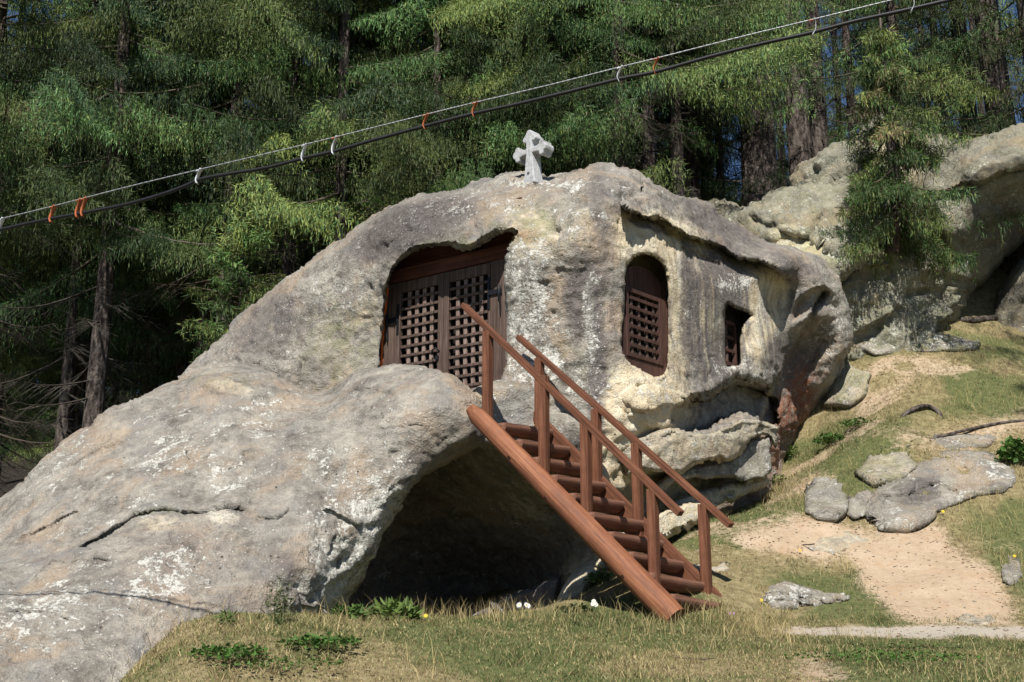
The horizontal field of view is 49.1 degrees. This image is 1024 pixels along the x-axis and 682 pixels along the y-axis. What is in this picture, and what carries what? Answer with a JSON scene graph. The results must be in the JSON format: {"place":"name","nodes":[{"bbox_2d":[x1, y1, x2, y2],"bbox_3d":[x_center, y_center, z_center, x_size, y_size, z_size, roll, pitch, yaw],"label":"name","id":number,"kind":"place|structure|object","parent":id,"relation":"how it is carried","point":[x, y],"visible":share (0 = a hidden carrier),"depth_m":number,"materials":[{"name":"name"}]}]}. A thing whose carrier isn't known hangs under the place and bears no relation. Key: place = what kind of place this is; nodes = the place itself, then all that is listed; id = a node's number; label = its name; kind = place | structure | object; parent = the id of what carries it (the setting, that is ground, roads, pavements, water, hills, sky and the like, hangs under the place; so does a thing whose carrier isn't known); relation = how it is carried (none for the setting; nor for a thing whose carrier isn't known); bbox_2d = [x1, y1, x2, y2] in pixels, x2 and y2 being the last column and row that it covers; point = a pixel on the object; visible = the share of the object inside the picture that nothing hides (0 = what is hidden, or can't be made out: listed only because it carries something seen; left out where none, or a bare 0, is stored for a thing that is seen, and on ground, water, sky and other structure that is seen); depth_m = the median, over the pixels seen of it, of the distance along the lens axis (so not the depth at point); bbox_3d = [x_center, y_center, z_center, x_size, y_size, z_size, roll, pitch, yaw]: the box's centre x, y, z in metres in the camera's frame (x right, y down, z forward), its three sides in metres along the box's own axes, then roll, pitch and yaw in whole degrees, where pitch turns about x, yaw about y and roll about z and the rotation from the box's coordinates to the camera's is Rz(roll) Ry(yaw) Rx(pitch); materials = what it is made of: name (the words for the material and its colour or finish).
{"place":"outdoors","nodes":[
{"label":"outdoors","id":0,"kind":"place"},
{"bbox_2d":[0,0,955,230],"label":"power cable","id":1,"kind":"object","parent":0,"point":[798,35],"visible":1,"depth_m":6.99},
{"bbox_2d":[0,0,892,218],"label":"messenger wire","id":2,"kind":"object","parent":1,"relation":"attached to","point":[463,105],"visible":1,"depth_m":7.05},
{"bbox_2d":[0,266,1023,681],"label":"ground","id":3,"kind":"structure","parent":0,"point":[934,570],"depth_m":11.45,"materials":[{"name":"soil"}]},
{"bbox_2d":[0,29,23,469],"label":"spruce tree","id":4,"kind":"object","parent":3,"relation":"on","point":[4,451],"visible":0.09,"depth_m":32.00,"materials":[{"name":"green plant"}]},
{"bbox_2d":[2,207,43,430],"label":"spruce tree","id":5,"kind":"object","parent":3,"relation":"on","point":[4,413],"visible":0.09,"depth_m":28.77,"materials":[{"name":"green plant"}]},
{"bbox_2d":[0,343,56,493],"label":"spruce tree","id":6,"kind":"object","parent":3,"relation":"on","point":[41,438],"visible":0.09,"depth_m":39.76,"materials":[{"name":"green plant"}]},
{"bbox_2d":[0,328,56,496],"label":"spruce tree","id":7,"kind":"object","parent":3,"relation":"on","point":[33,441],"depth_m":46.72,"materials":[{"name":"green plant"}]},
{"bbox_2d":[0,15,62,487],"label":"spruce tree","id":8,"kind":"object","parent":3,"relation":"on","point":[43,375],"visible":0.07,"depth_m":25.98,"materials":[{"name":"green plant"}]},
{"bbox_2d":[0,8,95,480],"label":"spruce tree","id":9,"kind":"object","parent":3,"relation":"on","point":[21,278],"visible":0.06,"depth_m":23.88,"materials":[{"name":"green plant"}]},
{"bbox_2d":[0,0,104,472],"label":"spruce tree","id":10,"kind":"object","parent":3,"relation":"on","point":[10,411],"visible":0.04,"depth_m":28.12,"materials":[{"name":"green plant"}]},
{"bbox_2d":[3,391,111,465],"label":"spruce tree","id":11,"kind":"object","parent":3,"relation":"on","point":[37,449],"visible":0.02,"depth_m":46.21,"materials":[{"name":"green plant"}]},
{"bbox_2d":[0,0,153,451],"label":"spruce tree","id":12,"kind":"object","parent":3,"relation":"on","point":[54,340],"visible":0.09,"depth_m":21.93,"materials":[{"name":"green plant"}]},
{"bbox_2d":[0,0,172,495],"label":"spruce tree","id":13,"kind":"object","parent":3,"relation":"on","point":[10,134],"visible":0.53,"depth_m":18.64,"materials":[{"name":"green plant"}]},
{"bbox_2d":[0,1,195,436],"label":"spruce tree","id":14,"kind":"object","parent":3,"relation":"on","point":[27,363],"visible":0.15,"depth_m":25.02,"materials":[{"name":"green plant"}]},
{"bbox_2d":[4,43,196,438],"bbox_3d":[-10.223,-2.024,28.720,5.451,20.082,4.988,-7,-15,28],"label":"spruce tree","id":15,"kind":"object","parent":3,"relation":"on","point":[50,395],"visible":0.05,"depth_m":27.41,"materials":[{"name":"green plant"}]},
{"bbox_2d":[0,0,201,492],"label":"spruce tree","id":16,"kind":"object","parent":3,"relation":"on","point":[73,412],"visible":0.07,"depth_m":22.04,"materials":[{"name":"green plant"}]},
{"bbox_2d":[0,0,262,449],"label":"spruce tree","id":17,"kind":"object","parent":3,"relation":"on","point":[62,429],"visible":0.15,"depth_m":19.35,"materials":[{"name":"green plant"}]},
{"bbox_2d":[0,0,277,497],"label":"spruce tree","id":18,"kind":"object","parent":3,"relation":"on","point":[101,323],"visible":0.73,"depth_m":18.27,"materials":[{"name":"green plant"}]},
{"bbox_2d":[33,0,254,402],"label":"spruce tree","id":19,"kind":"object","parent":3,"relation":"on","point":[161,315],"visible":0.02,"depth_m":24.19,"materials":[{"name":"green plant"}]},
{"bbox_2d":[25,6,293,406],"bbox_3d":[-7.077,-3.995,23.936,6.061,21.399,5.634,-12,-18,41],"label":"spruce tree","id":20,"kind":"object","parent":3,"relation":"on","point":[179,371],"visible":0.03,"depth_m":23.00,"materials":[{"name":"green plant"}]},
{"bbox_2d":[43,0,332,381],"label":"spruce tree","id":21,"kind":"object","parent":3,"relation":"on","point":[207,315],"visible":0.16,"depth_m":20.52,"materials":[{"name":"green plant"}]},
{"bbox_2d":[28,0,378,340],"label":"spruce tree","id":22,"kind":"object","parent":3,"relation":"on","point":[275,143],"visible":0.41,"depth_m":18.77,"materials":[{"name":"green plant"}]},
{"bbox_2d":[186,642,272,659],"bbox_3d":[-1.655,1.811,6.550,0.479,0.104,0.497,0,-13,0],"label":"leafy plant","id":23,"kind":"object","parent":3,"relation":"on","point":[246,652],"visible":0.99,"depth_m":6.49,"materials":[{"name":"green plant"}]},
{"bbox_2d":[176,195,286,362],"bbox_3d":[-4.072,1.153,16.556,3.285,6.819,2.906,0,-13,0],"label":"young spruce","id":24,"kind":"object","parent":3,"relation":"on","point":[224,258],"visible":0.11,"depth_m":16.82,"materials":[{"name":"green plant"}]},
{"bbox_2d":[142,0,377,352],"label":"spruce tree","id":25,"kind":"object","parent":3,"relation":"on","point":[280,262],"visible":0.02,"depth_m":20.98,"materials":[{"name":"green plant"}]},
{"bbox_2d":[209,655,344,669],"bbox_3d":[-1.364,1.867,6.535,0.788,0.074,0.791,0,-13,0],"label":"leafy plant","id":26,"kind":"object","parent":3,"relation":"on","point":[286,662],"visible":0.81,"depth_m":6.41,"materials":[{"name":"green plant"}]},
{"bbox_2d":[261,573,294,625],"bbox_3d":[-1.562,1.721,7.487,0.221,0.357,0.269,0,-13,0],"label":"wispy weed","id":27,"kind":"object","parent":3,"relation":"on","point":[277,611],"visible":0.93,"depth_m":7.46,"materials":[{"name":"green plant"}]},
{"bbox_2d":[88,0,472,279],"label":"spruce tree","id":28,"kind":"object","parent":3,"relation":"on","point":[283,107],"visible":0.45,"depth_m":18.49,"materials":[{"name":"green plant"}]},
{"bbox_2d":[276,631,365,649],"bbox_3d":[-1.197,1.877,7.025,0.584,0.112,0.582,0,-13,0],"label":"leafy plant","id":29,"kind":"object","parent":3,"relation":"on","point":[315,639],"visible":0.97,"depth_m":6.92,"materials":[{"name":"green plant"}]},
{"bbox_2d":[217,0,460,289],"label":"spruce tree","id":30,"kind":"object","parent":3,"relation":"on","point":[299,261],"depth_m":21.84,"materials":[{"name":"green plant"}]},
{"bbox_2d":[169,0,526,307],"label":"spruce tree","id":31,"kind":"object","parent":3,"relation":"on","point":[285,206],"visible":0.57,"depth_m":18.60,"materials":[{"name":"green plant"}]},
{"bbox_2d":[327,602,377,618],"bbox_3d":[-1.212,2.051,8.442,0.414,0.166,0.337,-7,-15,26],"label":"green tuft","id":32,"kind":"object","parent":3,"relation":"on","point":[357,609],"visible":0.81,"depth_m":8.36,"materials":[{"name":"green plant"}]},
{"bbox_2d":[364,595,425,620],"bbox_3d":[-0.896,2.058,8.577,0.498,0.254,0.472,0,-13,0],"label":"feathery tuft","id":33,"kind":"object","parent":3,"relation":"on","point":[403,606],"visible":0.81,"depth_m":8.49,"materials":[{"name":"green plant"}]},
{"bbox_2d":[225,0,571,271],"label":"spruce tree","id":34,"kind":"object","parent":3,"relation":"on","point":[324,233],"visible":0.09,"depth_m":19.67,"materials":[{"name":"green plant"}]},
{"bbox_2d":[0,162,852,681],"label":"rock dwelling","id":35,"kind":"structure","parent":3,"relation":"on","point":[312,434],"depth_m":12.70,"materials":[{"name":"stone"}]},
{"bbox_2d":[385,273,443,371],"bbox_3d":[-1.213,0.067,13.815,0.936,1.729,0.102,-10,-17,35],"label":"door leaf","id":36,"kind":"structure","parent":35,"relation":"in","point":[416,285],"depth_m":13.85,"materials":[{"name":"brown wood"}]},
{"bbox_2d":[443,262,501,389],"bbox_3d":[-0.461,-0.058,13.290,0.905,1.729,0.094,-11,-17,39],"label":"door leaf","id":37,"kind":"structure","parent":35,"relation":"in","point":[457,276],"depth_m":13.39,"materials":[{"name":"brown wood"}]},
{"bbox_2d":[513,130,553,182],"bbox_3d":[0.257,-2.268,13.896,0.543,0.711,0.190,-12,-18,41],"label":"stone cross","id":38,"kind":"object","parent":35,"relation":"on","point":[537,147],"visible":1,"depth_m":13.83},
{"bbox_2d":[621,265,668,376],"bbox_3d":[1.492,-0.211,13.217,0.805,1.505,0.912,0,-13,0],"label":"arched window","id":39,"kind":"structure","parent":35,"relation":"in","point":[643,289],"depth_m":13.21,"materials":[{"name":"brown wood"}]},
{"bbox_2d":[725,319,737,366],"bbox_3d":[2.818,0.039,14.849,0.375,0.737,0.432,0,-13,0],"label":"small window","id":40,"kind":"structure","parent":35,"relation":"in","point":[733,325],"depth_m":14.91,"materials":[{"name":"brown wood"}]},
{"bbox_2d":[269,0,613,248],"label":"spruce tree","id":41,"kind":"object","parent":3,"relation":"on","point":[450,13],"visible":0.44,"depth_m":18.87,"materials":[{"name":"green plant"}]},
{"bbox_2d":[301,0,605,237],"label":"spruce tree","id":42,"kind":"object","parent":3,"relation":"on","point":[385,108],"depth_m":20.44,"materials":[{"name":"green plant"}]},
{"bbox_2d":[349,0,649,228],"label":"spruce tree","id":43,"kind":"object","parent":3,"relation":"on","point":[488,172],"visible":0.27,"depth_m":18.49,"materials":[{"name":"green plant"}]},
{"bbox_2d":[406,0,677,186],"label":"spruce tree","id":44,"kind":"object","parent":3,"relation":"on","point":[502,50],"visible":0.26,"depth_m":18.51,"materials":[{"name":"green plant"}]},
{"bbox_2d":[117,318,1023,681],"bbox_3d":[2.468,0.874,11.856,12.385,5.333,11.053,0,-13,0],"label":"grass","id":45,"kind":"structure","parent":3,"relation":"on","point":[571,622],"depth_m":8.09,"materials":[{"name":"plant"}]},
{"bbox_2d":[122,354,1023,681],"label":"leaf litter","id":46,"kind":"object","parent":3,"relation":"on","point":[800,558],"visible":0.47,"depth_m":11.17,"materials":[{"name":"brown plant"}]},
{"bbox_2d":[553,601,599,613],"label":"leafy plant","id":47,"kind":"object","parent":3,"relation":"on","point":[583,607],"visible":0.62,"depth_m":10.06,"materials":[{"name":"green plant"}]},
{"bbox_2d":[463,0,708,196],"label":"spruce tree","id":48,"kind":"object","parent":3,"relation":"on","point":[659,170],"visible":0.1,"depth_m":19.42,"materials":[{"name":"green plant"}]},
{"bbox_2d":[447,0,731,183],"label":"spruce tree","id":49,"kind":"object","parent":3,"relation":"on","point":[710,115],"visible":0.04,"depth_m":23.05,"materials":[{"name":"green plant"}]},
{"bbox_2d":[460,303,733,622],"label":"wooden staircase","id":50,"kind":"structure","parent":3,"relation":"on","point":[553,448],"depth_m":10.71,"materials":[{"name":"red wood"}]},
{"bbox_2d":[582,568,613,586],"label":"leafy plant","id":51,"kind":"object","parent":3,"relation":"on","point":[593,578],"visible":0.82,"depth_m":11.52,"materials":[{"name":"green plant"}]},
{"bbox_2d":[468,0,819,190],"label":"spruce tree","id":52,"kind":"object","parent":3,"relation":"on","point":[620,59],"visible":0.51,"depth_m":18.96,"materials":[{"name":"green plant"}]},
{"bbox_2d":[498,0,824,198],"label":"spruce tree","id":53,"kind":"object","parent":3,"relation":"on","point":[675,112],"visible":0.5,"depth_m":19.23,"materials":[{"name":"green plant"}]},
{"bbox_2d":[529,0,828,195],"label":"spruce tree","id":54,"kind":"object","parent":3,"relation":"on","point":[623,11],"visible":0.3,"depth_m":19.66,"materials":[{"name":"green plant"}]},
{"bbox_2d":[630,31,741,205],"bbox_3d":[4.042,-7.269,30.412,5.900,21.738,5.399,4,-14,-15],"label":"spruce tree","id":55,"kind":"object","parent":3,"relation":"on","point":[699,167],"depth_m":29.15,"materials":[{"name":"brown plant"}]},
{"bbox_2d":[606,2,791,205],"bbox_3d":[3.662,-9.401,23.136,3.824,21.008,4.227,0,-13,1],"label":"spruce tree","id":56,"kind":"object","parent":3,"relation":"on","point":[693,165],"visible":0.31,"depth_m":21.66,"materials":[{"name":"green plant"}]},
{"bbox_2d":[593,1,821,201],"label":"spruce tree","id":57,"kind":"object","parent":3,"relation":"on","point":[710,159],"visible":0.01,"depth_m":24.73,"materials":[{"name":"brown plant"}]},
{"bbox_2d":[692,562,729,571],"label":"boulder","id":58,"kind":"object","parent":3,"relation":"on","point":[721,567],"visible":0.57,"depth_m":11.21,"materials":[{"name":"stone"}]},
{"bbox_2d":[658,34,787,206],"bbox_3d":[4.530,-10.155,28.955,4.433,24.355,4.900,-12,-18,41],"label":"spruce tree","id":59,"kind":"object","parent":3,"relation":"on","point":[782,159],"visible":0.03,"depth_m":27.46,"materials":[{"name":"brown plant"}]},
{"bbox_2d":[631,1,819,206],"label":"spruce tree","id":60,"kind":"object","parent":3,"relation":"on","point":[720,168],"visible":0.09,"depth_m":23.03,"materials":[{"name":"brown plant"}]},
{"bbox_2d":[712,1,823,206],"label":"spruce tree","id":61,"kind":"object","parent":3,"relation":"on","point":[758,156],"visible":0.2,"depth_m":20.81,"materials":[{"name":"brown plant"}]},
{"bbox_2d":[731,0,842,175],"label":"spruce tree","id":62,"kind":"object","parent":3,"relation":"on","point":[798,126],"visible":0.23,"depth_m":21.75,"materials":[{"name":"brown plant"}]},
{"bbox_2d":[723,7,857,201],"bbox_3d":[7.677,-10.213,32.353,4.900,24.355,4.433,-10,-16,35],"label":"spruce tree","id":63,"kind":"object","parent":3,"relation":"on","point":[780,153],"visible":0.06,"depth_m":31.15,"materials":[{"name":"brown plant"}]},
{"bbox_2d":[762,581,849,609],"bbox_3d":[2.827,2.454,10.774,0.920,0.308,0.614,0,-13,0],"label":"boulder","id":64,"kind":"object","parent":3,"relation":"on","point":[804,596],"visible":0.91,"depth_m":10.66,"materials":[{"name":"stone"}]},
{"bbox_2d":[778,1,866,178],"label":"spruce tree","id":65,"kind":"object","parent":3,"relation":"on","point":[820,7],"visible":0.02,"depth_m":38.99,"materials":[{"name":"green plant"}]},
{"bbox_2d":[803,477,847,522],"bbox_3d":[3.737,1.887,13.350,0.532,0.658,1.598,-4,-14,17],"label":"boulder","id":66,"kind":"object","parent":3,"relation":"on","point":[825,506],"visible":0.96,"depth_m":13.10,"materials":[{"name":"stone"}]},
{"bbox_2d":[769,0,883,168],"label":"spruce tree","id":67,"kind":"object","parent":3,"relation":"on","point":[817,125],"visible":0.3,"depth_m":22.51,"materials":[{"name":"green plant"}]},
{"bbox_2d":[812,432,845,445],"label":"leafy plant","id":68,"kind":"object","parent":3,"relation":"on","point":[827,438],"visible":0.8,"depth_m":15.52,"materials":[{"name":"green plant"}]},
{"bbox_2d":[784,0,886,186],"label":"spruce tree","id":69,"kind":"object","parent":3,"relation":"on","point":[838,116],"visible":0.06,"depth_m":33.53,"materials":[{"name":"brown plant"}]},
{"bbox_2d":[708,163,974,360],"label":"cliff","id":70,"kind":"structure","parent":3,"relation":"on","point":[897,311],"depth_m":17.27,"materials":[{"name":"stone"}]},
{"bbox_2d":[788,106,956,186],"bbox_3d":[6.378,-3.027,19.443,3.364,2.654,2.072,0,-13,0],"label":"outcrop","id":71,"kind":"object","parent":70,"relation":"on","point":[827,165],"visible":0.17,"depth_m":18.71,"materials":[{"name":"stone"}]},
{"bbox_2d":[818,9,980,286],"bbox_3d":[5.759,-2.886,17.114,2.330,4.722,2.235,-4,-14,16],"label":"hanging spruce","id":72,"kind":"object","parent":70,"relation":"on","point":[905,147],"visible":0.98,"depth_m":16.88,"materials":[{"name":"green plant"}]},
{"bbox_2d":[808,531,880,553],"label":"bedrock slab","id":73,"kind":"structure","parent":3,"relation":"on","point":[834,544],"depth_m":12.13,"materials":[{"name":"stone"}]},
{"bbox_2d":[822,359,871,408],"bbox_3d":[4.964,0.577,16.685,0.660,0.992,1.000,4,-14,-17],"label":"boulder","id":74,"kind":"object","parent":3,"relation":"on","point":[849,387],"visible":0.9,"depth_m":16.43,"materials":[{"name":"stone"}]},
{"bbox_2d":[686,359,1022,637],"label":"loose pebbles","id":75,"kind":"object","parent":3,"relation":"on","point":[895,540],"visible":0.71,"depth_m":11.57,"materials":[{"name":"grey stone"}]},
{"bbox_2d":[839,417,875,427],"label":"leafy plant","id":76,"kind":"object","parent":3,"relation":"on","point":[851,424],"visible":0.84,"depth_m":15.35,"materials":[{"name":"green plant"}]},
{"bbox_2d":[847,489,871,519],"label":"boulder","id":77,"kind":"object","parent":3,"relation":"on","point":[858,502],"visible":0.71,"depth_m":12.96,"materials":[{"name":"stone"}]},
{"bbox_2d":[771,0,956,136],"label":"spruce tree","id":78,"kind":"object","parent":3,"relation":"on","point":[846,35],"visible":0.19,"depth_m":23.83,"materials":[{"name":"green plant"}]},
{"bbox_2d":[783,648,984,662],"bbox_3d":[2.614,2.261,8.099,1.494,0.078,1.501,0,-13,0],"label":"leafy plant","id":79,"kind":"object","parent":3,"relation":"on","point":[892,656],"visible":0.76,"depth_m":7.87,"materials":[{"name":"green plant"}]},
{"bbox_2d":[854,451,917,486],"bbox_3d":[4.638,1.556,13.837,1.061,0.594,0.724,13,-19,-43],"label":"boulder","id":80,"kind":"object","parent":3,"relation":"on","point":[876,470],"visible":0.92,"depth_m":13.61,"materials":[{"name":"stone"}]},
{"bbox_2d":[775,0,1007,134],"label":"spruce tree","id":81,"kind":"object","parent":3,"relation":"on","point":[890,20],"visible":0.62,"depth_m":20.93,"materials":[{"name":"green plant"}]},
{"bbox_2d":[820,0,979,141],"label":"spruce tree","id":82,"kind":"object","parent":3,"relation":"on","point":[840,123],"visible":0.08,"depth_m":29.28,"materials":[{"name":"green plant"}]},
{"bbox_2d":[840,3,969,134],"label":"spruce tree","id":83,"kind":"object","parent":3,"relation":"on","point":[874,43],"visible":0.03,"depth_m":32.82,"materials":[{"name":"green plant"}]},
{"bbox_2d":[856,641,964,649],"bbox_3d":[3.134,2.400,8.839,0.892,0.068,0.878,0,-13,0],"label":"leafy plant","id":84,"kind":"object","parent":3,"relation":"on","point":[919,646],"visible":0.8,"depth_m":8.73,"materials":[{"name":"green plant"}]},
{"bbox_2d":[857,332,980,355],"bbox_3d":[6.209,0.030,17.105,1.940,0.518,0.624,0,-13,0],"label":"boulder","id":85,"kind":"object","parent":3,"relation":"on","point":[958,344],"visible":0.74,"depth_m":16.89,"materials":[{"name":"stone"}]},
{"bbox_2d":[900,404,943,416],"bbox_3d":[5.547,0.963,15.234,0.615,0.247,0.196,1,-13,-2],"label":"tree root","id":86,"kind":"object","parent":3,"relation":"on","point":[921,406],"visible":1,"depth_m":15.23,"materials":[{"name":"brown wood"}]},
{"bbox_2d":[829,0,1023,143],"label":"spruce tree","id":87,"kind":"object","parent":3,"relation":"on","point":[961,30],"visible":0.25,"depth_m":21.67,"materials":[{"name":"green plant"}]},
{"bbox_2d":[864,449,1015,533],"bbox_3d":[5.013,1.758,13.305,2.408,1.215,1.211,6,-15,-24],"label":"boulder","id":88,"kind":"object","parent":3,"relation":"on","point":[937,476],"visible":0.95,"depth_m":13.07,"materials":[{"name":"stone"}]},
{"bbox_2d":[860,0,1023,140],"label":"spruce tree","id":89,"kind":"object","parent":3,"relation":"on","point":[922,19],"visible":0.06,"depth_m":24.60,"materials":[{"name":"green plant"}]},
{"bbox_2d":[895,0,1023,274],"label":"spruce tree","id":90,"kind":"object","parent":3,"relation":"on","point":[992,93],"visible":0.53,"depth_m":19.90,"materials":[{"name":"green plant"}]},
{"bbox_2d":[933,433,995,449],"bbox_3d":[5.888,1.307,14.505,1.090,0.376,0.524,3,-14,-13],"label":"boulder","id":91,"kind":"object","parent":3,"relation":"on","point":[977,440],"visible":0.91,"depth_m":14.40,"materials":[{"name":"stone"}]},
{"bbox_2d":[906,419,1023,446],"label":"tree root","id":92,"kind":"object","parent":3,"relation":"on","point":[976,427],"visible":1,"depth_m":14.73,"materials":[{"name":"brown wood"}]},
{"bbox_2d":[913,0,1023,142],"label":"spruce tree","id":93,"kind":"object","parent":3,"relation":"on","point":[972,22],"visible":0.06,"depth_m":26.19,"materials":[{"name":"brown plant"}]},
{"bbox_2d":[923,123,1023,302],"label":"overhanging boulder","id":94,"kind":"object","parent":3,"relation":"on","point":[992,169],"visible":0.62,"depth_m":17.47,"materials":[{"name":"stone"}]},
{"bbox_2d":[955,613,996,625],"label":"boulder","id":95,"kind":"object","parent":3,"relation":"on","point":[975,620],"visible":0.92,"depth_m":10.08,"materials":[{"name":"stone"}]},
{"bbox_2d":[934,0,1023,284],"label":"spruce tree","id":96,"kind":"object","parent":3,"relation":"on","point":[1019,5],"visible":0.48,"depth_m":18.88,"materials":[{"name":"green plant"}]},
{"bbox_2d":[959,315,998,322],"bbox_3d":[7.626,-0.363,17.946,1.038,0.218,0.156,4,-14,-15],"label":"tree root","id":97,"kind":"object","parent":3,"relation":"on","point":[978,319],"visible":0.66,"depth_m":17.82,"materials":[{"name":"brown wood"}]},
{"bbox_2d":[994,256,1023,331],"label":"boulder","id":98,"kind":"object","parent":3,"relation":"on","point":[1009,303],"visible":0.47,"depth_m":17.93,"materials":[{"name":"stone"}]},
{"bbox_2d":[994,435,1023,464],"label":"leafy bush","id":99,"kind":"object","parent":3,"relation":"on","point":[1014,452],"visible":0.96,"depth_m":13.68,"materials":[{"name":"green plant"}]},
{"bbox_2d":[1001,556,1022,584],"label":"boulder","id":100,"kind":"object","parent":3,"relation":"on","point":[1007,579],"visible":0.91,"depth_m":11.18,"materials":[{"name":"stone"}]},
{"bbox_2d":[2,0,1023,392],"label":"sky","id":101,"kind":"structure","parent":0,"point":[9,11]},
{"bbox_2d":[83,315,1023,681],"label":"dry grass","id":102,"kind":"structure","parent":0,"point":[521,615],"depth_m":9.32,"materials":[{"name":"plant"}]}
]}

